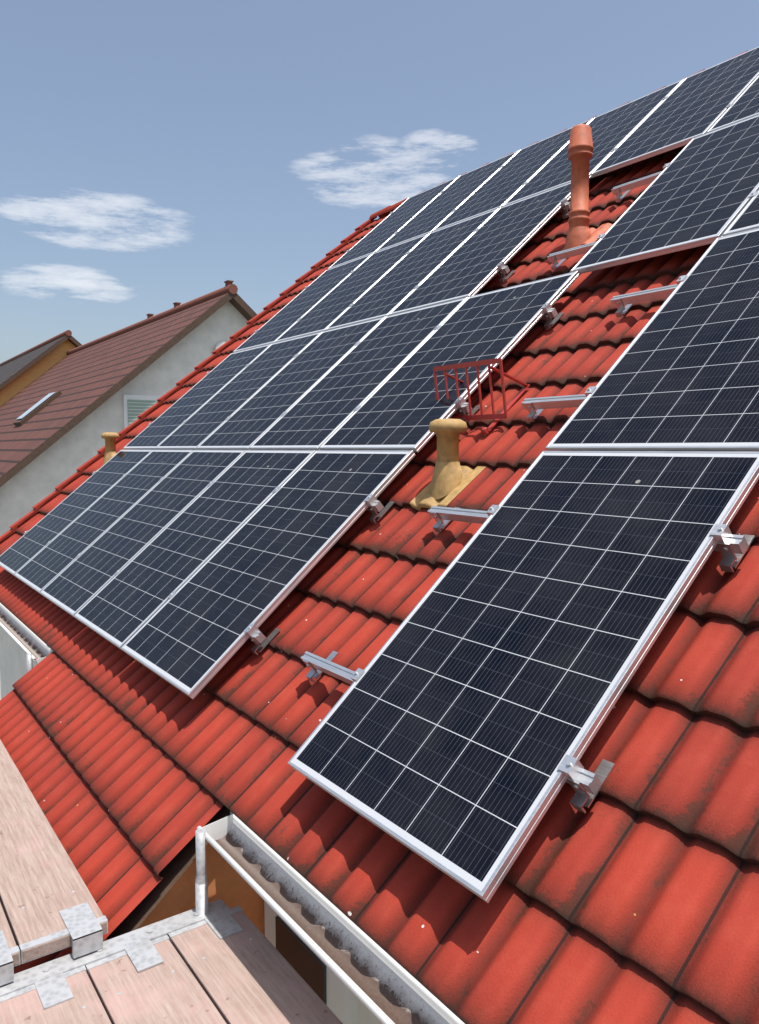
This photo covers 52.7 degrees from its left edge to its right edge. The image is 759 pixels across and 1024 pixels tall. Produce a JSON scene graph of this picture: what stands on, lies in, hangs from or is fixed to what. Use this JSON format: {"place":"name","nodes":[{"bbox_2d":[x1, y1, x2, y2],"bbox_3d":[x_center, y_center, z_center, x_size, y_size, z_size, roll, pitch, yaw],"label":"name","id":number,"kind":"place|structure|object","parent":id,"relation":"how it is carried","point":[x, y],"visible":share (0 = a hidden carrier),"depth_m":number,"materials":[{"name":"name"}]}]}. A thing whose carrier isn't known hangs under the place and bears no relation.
{"place":"outdoors","nodes":[
{"label":"outdoors","id":0,"kind":"place"},
{"bbox_2d":[0,651,223,973],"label":"catslide roof tiles","id":1,"kind":"object","parent":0,"point":[128,806],"visible":0.66,"depth_m":3.66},
{"bbox_2d":[0,803,251,1007],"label":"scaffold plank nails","id":2,"kind":"object","parent":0,"point":[51,937],"visible":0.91,"depth_m":2.67,"materials":[{"name":"silver metal"}]},
{"bbox_2d":[103,843,264,941],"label":"house bay walls","id":3,"kind":"structure","parent":0,"point":[229,886],"depth_m":3.15,"materials":[{"name":"orange paint"}]},
{"bbox_2d":[0,626,382,1023],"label":"house walls","id":4,"kind":"structure","parent":0,"point":[13,665],"depth_m":8.10,"materials":[{"name":"white paint"}]},
{"bbox_2d":[0,603,52,663],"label":"gutter","id":5,"kind":"object","parent":4,"relation":"attached to","point":[26,639],"visible":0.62,"depth_m":6.19,"materials":[{"name":"white metal"}]},
{"bbox_2d":[106,424,514,939],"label":"roof slope","id":6,"kind":"structure","parent":4,"relation":"on","point":[173,870],"depth_m":3.01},
{"bbox_2d":[96,432,118,470],"bbox_3d":[-3.176,-0.672,8.970,0.292,0.518,0.300,-3,6,-35],"label":"vent pipe","id":7,"kind":"object","parent":6,"relation":"attached to","point":[110,438],"visible":0.66,"depth_m":8.93,"materials":[{"name":"beige ceramic"}]},
{"bbox_2d":[0,216,376,542],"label":"verge tiles","id":8,"kind":"object","parent":6,"relation":"on","point":[122,434],"visible":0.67,"depth_m":10.13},
{"bbox_2d":[0,145,758,1023],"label":"roof tiles","id":9,"kind":"object","parent":6,"relation":"on","point":[630,895],"visible":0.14,"depth_m":2.40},
{"bbox_2d":[24,96,758,812],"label":"mounting rails","id":10,"kind":"object","parent":6,"relation":"attached to","point":[580,780],"visible":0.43,"depth_m":3.74,"materials":[{"name":"metal"}]},
{"bbox_2d":[0,449,152,576],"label":"solar panel","id":11,"kind":"object","parent":10,"relation":"attached to","point":[32,542],"visible":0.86,"depth_m":7.75,"materials":[{"name":"blue glass"}]},
{"bbox_2d":[14,450,193,594],"bbox_3d":[-2.494,0.022,6.943,1.755,0.035,1.038,-48,28,-23],"label":"solar panel","id":12,"kind":"object","parent":10,"relation":"attached to","point":[43,568],"visible":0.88,"depth_m":6.88,"materials":[{"name":"blue glass"}]},
{"bbox_2d":[40,450,245,617],"bbox_3d":[-1.879,0.093,6.085,1.755,0.035,1.038,-48,28,-23],"label":"solar panel","id":13,"kind":"object","parent":10,"relation":"attached to","point":[75,586],"visible":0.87,"depth_m":6.02,"materials":[{"name":"blue glass"}]},
{"bbox_2d":[74,450,315,650],"bbox_3d":[-1.264,0.164,5.227,1.755,0.035,1.038,-48,28,-23],"label":"solar panel","id":14,"kind":"object","parent":10,"relation":"attached to","point":[125,604],"visible":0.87,"depth_m":5.15,"materials":[{"name":"blue glass"}]},
{"bbox_2d":[123,344,270,449],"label":"solar panel","id":15,"kind":"object","parent":10,"relation":"attached to","point":[159,430],"visible":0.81,"depth_m":8.43,"materials":[{"name":"blue glass"}]},
{"bbox_2d":[156,332,321,449],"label":"solar panel","id":16,"kind":"object","parent":10,"relation":"attached to","point":[203,423],"visible":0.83,"depth_m":7.57,"materials":[{"name":"blue glass"}]},
{"bbox_2d":[121,450,414,698],"bbox_3d":[-0.649,0.235,4.369,1.755,0.035,1.038,-48,28,-23],"label":"solar panel","id":17,"kind":"object","parent":10,"relation":"attached to","point":[190,637],"visible":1,"depth_m":4.26,"materials":[{"name":"black glass"}]},
{"bbox_2d":[197,317,384,449],"bbox_3d":[-0.783,-1.124,6.770,1.755,0.035,1.038,-48,28,-23],"label":"solar panel","id":18,"kind":"object","parent":10,"relation":"attached to","point":[252,420],"visible":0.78,"depth_m":6.71,"materials":[{"name":"blue glass"}]},
{"bbox_2d":[233,254,371,352],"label":"solar panel","id":19,"kind":"object","parent":10,"relation":"attached to","point":[274,328],"visible":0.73,"depth_m":9.12,"materials":[{"name":"blue glass"}]},
{"bbox_2d":[274,233,428,342],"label":"solar panel","id":20,"kind":"object","parent":10,"relation":"attached to","point":[331,307],"visible":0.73,"depth_m":8.26,"materials":[{"name":"blue glass"}]},
{"bbox_2d":[249,297,466,449],"bbox_3d":[-0.168,-1.053,5.912,1.755,0.035,1.038,-48,28,-23],"label":"solar panel","id":21,"kind":"object","parent":10,"relation":"attached to","point":[318,414],"visible":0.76,"depth_m":5.84,"materials":[{"name":"blue glass"}]},
{"bbox_2d":[328,176,458,268],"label":"solar panel","id":22,"kind":"object","parent":10,"relation":"attached to","point":[378,236],"visible":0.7,"depth_m":9.81,"materials":[{"name":"blue glass"}]},
{"bbox_2d":[325,208,498,330],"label":"solar panel","id":23,"kind":"object","parent":10,"relation":"attached to","point":[389,292],"visible":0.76,"depth_m":7.40,"materials":[{"name":"blue glass"}]},
{"bbox_2d":[375,150,519,251],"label":"solar panel","id":24,"kind":"object","parent":10,"relation":"attached to","point":[432,215],"visible":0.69,"depth_m":8.95,"materials":[{"name":"blue glass"}]},
{"bbox_2d":[319,271,579,452],"bbox_3d":[0.447,-0.982,5.054,1.755,0.035,1.038,-48,28,-23],"label":"solar panel","id":25,"kind":"object","parent":10,"relation":"attached to","point":[401,408],"visible":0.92,"depth_m":4.97,"materials":[{"name":"blue glass"}]},
{"bbox_2d":[389,182,570,315],"bbox_3d":[0.928,-2.270,6.597,1.755,0.037,1.038,-48,28,-23],"label":"solar panel","id":26,"kind":"object","parent":10,"relation":"attached to","point":[468,267],"visible":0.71,"depth_m":6.51,"materials":[{"name":"blue glass"}]},
{"bbox_2d":[432,118,592,231],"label":"solar panel","id":27,"kind":"object","parent":10,"relation":"attached to","point":[500,187],"visible":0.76,"depth_m":8.09,"materials":[{"name":"blue glass"}]},
{"bbox_2d":[288,451,758,902],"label":"solar panel","id":28,"kind":"object","parent":10,"relation":"attached to","point":[472,707],"visible":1,"depth_m":2.60,"materials":[{"name":"black glass"}]},
{"bbox_2d":[502,79,683,206],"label":"solar panel","id":29,"kind":"object","parent":10,"relation":"attached to","point":[614,128],"visible":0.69,"depth_m":7.22,"materials":[{"name":"blue glass"}]},
{"bbox_2d":[545,228,758,451],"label":"solar panel","id":30,"kind":"object","parent":10,"relation":"attached to","point":[682,374],"visible":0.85,"depth_m":3.40,"materials":[{"name":"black glass"}]},
{"bbox_2d":[570,115,758,273],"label":"solar panel","id":31,"kind":"object","parent":10,"relation":"attached to","point":[698,191],"visible":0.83,"depth_m":4.89,"materials":[{"name":"blue glass"}]},
{"bbox_2d":[590,46,758,177],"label":"solar panel","id":32,"kind":"object","parent":10,"relation":"attached to","point":[687,110],"visible":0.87,"depth_m":6.35,"materials":[{"name":"blue glass"}]},
{"bbox_2d":[706,75,758,132],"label":"solar panel","id":33,"kind":"object","parent":10,"relation":"attached to","point":[745,105],"visible":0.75,"depth_m":5.63,"materials":[{"name":"blue glass"}]},
{"bbox_2d":[722,190,758,235],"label":"solar panel","id":34,"kind":"object","parent":10,"relation":"attached to","point":[747,218],"visible":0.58,"depth_m":4.17,"materials":[{"name":"blue glass"}]},
{"bbox_2d":[410,419,485,510],"bbox_3d":[0.364,-0.247,4.033,0.292,0.486,0.300,-3,6,-35],"label":"vent pipe","id":35,"kind":"object","parent":6,"relation":"on","point":[452,478],"visible":0.94,"depth_m":3.97,"materials":[{"name":"beige ceramic"}]},
{"bbox_2d":[433,358,529,433],"bbox_3d":[0.521,-0.695,4.405,0.437,0.297,0.574,-48,28,-23],"label":"roof step grate","id":36,"kind":"object","parent":6,"relation":"attached to","point":[493,415],"visible":0.8,"depth_m":4.33,"materials":[{"name":"red metal"}]},
{"bbox_2d":[369,50,747,219],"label":"roof ridge tiles","id":37,"kind":"object","parent":6,"relation":"on","point":[385,211],"visible":0.18,"depth_m":11.27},
{"bbox_2d":[561,124,612,250],"bbox_3d":[1.542,-2.398,5.760,0.331,0.928,0.300,-3,6,-35],"label":"vent pipe","id":38,"kind":"object","parent":6,"relation":"on","point":[580,155],"visible":0.92,"depth_m":5.67,"materials":[{"name":"ceramic"}]},
{"bbox_2d":[264,901,357,1023],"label":"window","id":39,"kind":"structure","parent":4,"relation":"attached to","point":[330,988],"depth_m":2.91,"materials":[{"name":"black glass"}]},
{"bbox_2d":[197,814,465,1023],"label":"gutter","id":40,"kind":"object","parent":4,"relation":"attached to","point":[380,982],"visible":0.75,"depth_m":2.40,"materials":[{"name":"white metal"}]},
{"bbox_2d":[3,605,463,1021],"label":"house fascia","id":41,"kind":"structure","parent":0,"point":[316,888],"depth_m":2.53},
{"bbox_2d":[0,0,758,362],"label":"sky","id":42,"kind":"structure","parent":0,"point":[155,155],"materials":[{"name":"blue"}]},
{"label":"ground","id":43,"kind":"structure","parent":0,"visible":0},
{"bbox_2d":[0,340,75,406],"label":"neighbour walls","id":44,"kind":"structure","parent":43,"relation":"on","point":[30,375],"depth_m":27.37,"materials":[{"name":"paint"}]},
{"bbox_2d":[0,330,81,389],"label":"neighbour roof","id":45,"kind":"structure","parent":44,"relation":"on","point":[13,368],"depth_m":28.32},
{"bbox_2d":[0,653,242,1009],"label":"scaffolding","id":46,"kind":"object","parent":43,"relation":"on","point":[85,930],"visible":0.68,"depth_m":2.72,"materials":[{"name":"silver metal"}]},
{"bbox_2d":[0,740,106,965],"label":"scaffold deck","id":47,"kind":"structure","parent":46,"relation":"on","point":[41,880],"depth_m":3.06,"materials":[{"name":"brown wood"}]},
{"bbox_2d":[0,911,342,1023],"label":"scaffold deck","id":48,"kind":"structure","parent":46,"relation":"on","point":[240,978],"depth_m":2.53,"materials":[{"name":"brown wood"}]},
{"bbox_2d":[0,301,247,699],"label":"neighbour walls","id":49,"kind":"structure","parent":43,"relation":"on","point":[28,487],"depth_m":15.53,"materials":[{"name":"white paint"}]},
{"bbox_2d":[0,280,256,486],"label":"neighbour roof","id":50,"kind":"structure","parent":49,"relation":"on","point":[87,379],"depth_m":17.49,"materials":[{"name":"brown tile"}]},
{"bbox_2d":[13,391,61,425],"bbox_3d":[-8.631,-2.614,19.352,1.022,0.880,0.850,-3,6,-35],"label":"skylight","id":51,"kind":"object","parent":50,"relation":"in","point":[35,409],"visible":1,"depth_m":19.11},
{"bbox_2d":[122,341,225,428],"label":"neighbour gable windows","id":52,"kind":"structure","parent":49,"relation":"in","point":[134,406],"depth_m":15.83,"materials":[{"name":"white plastic"}]}
]}

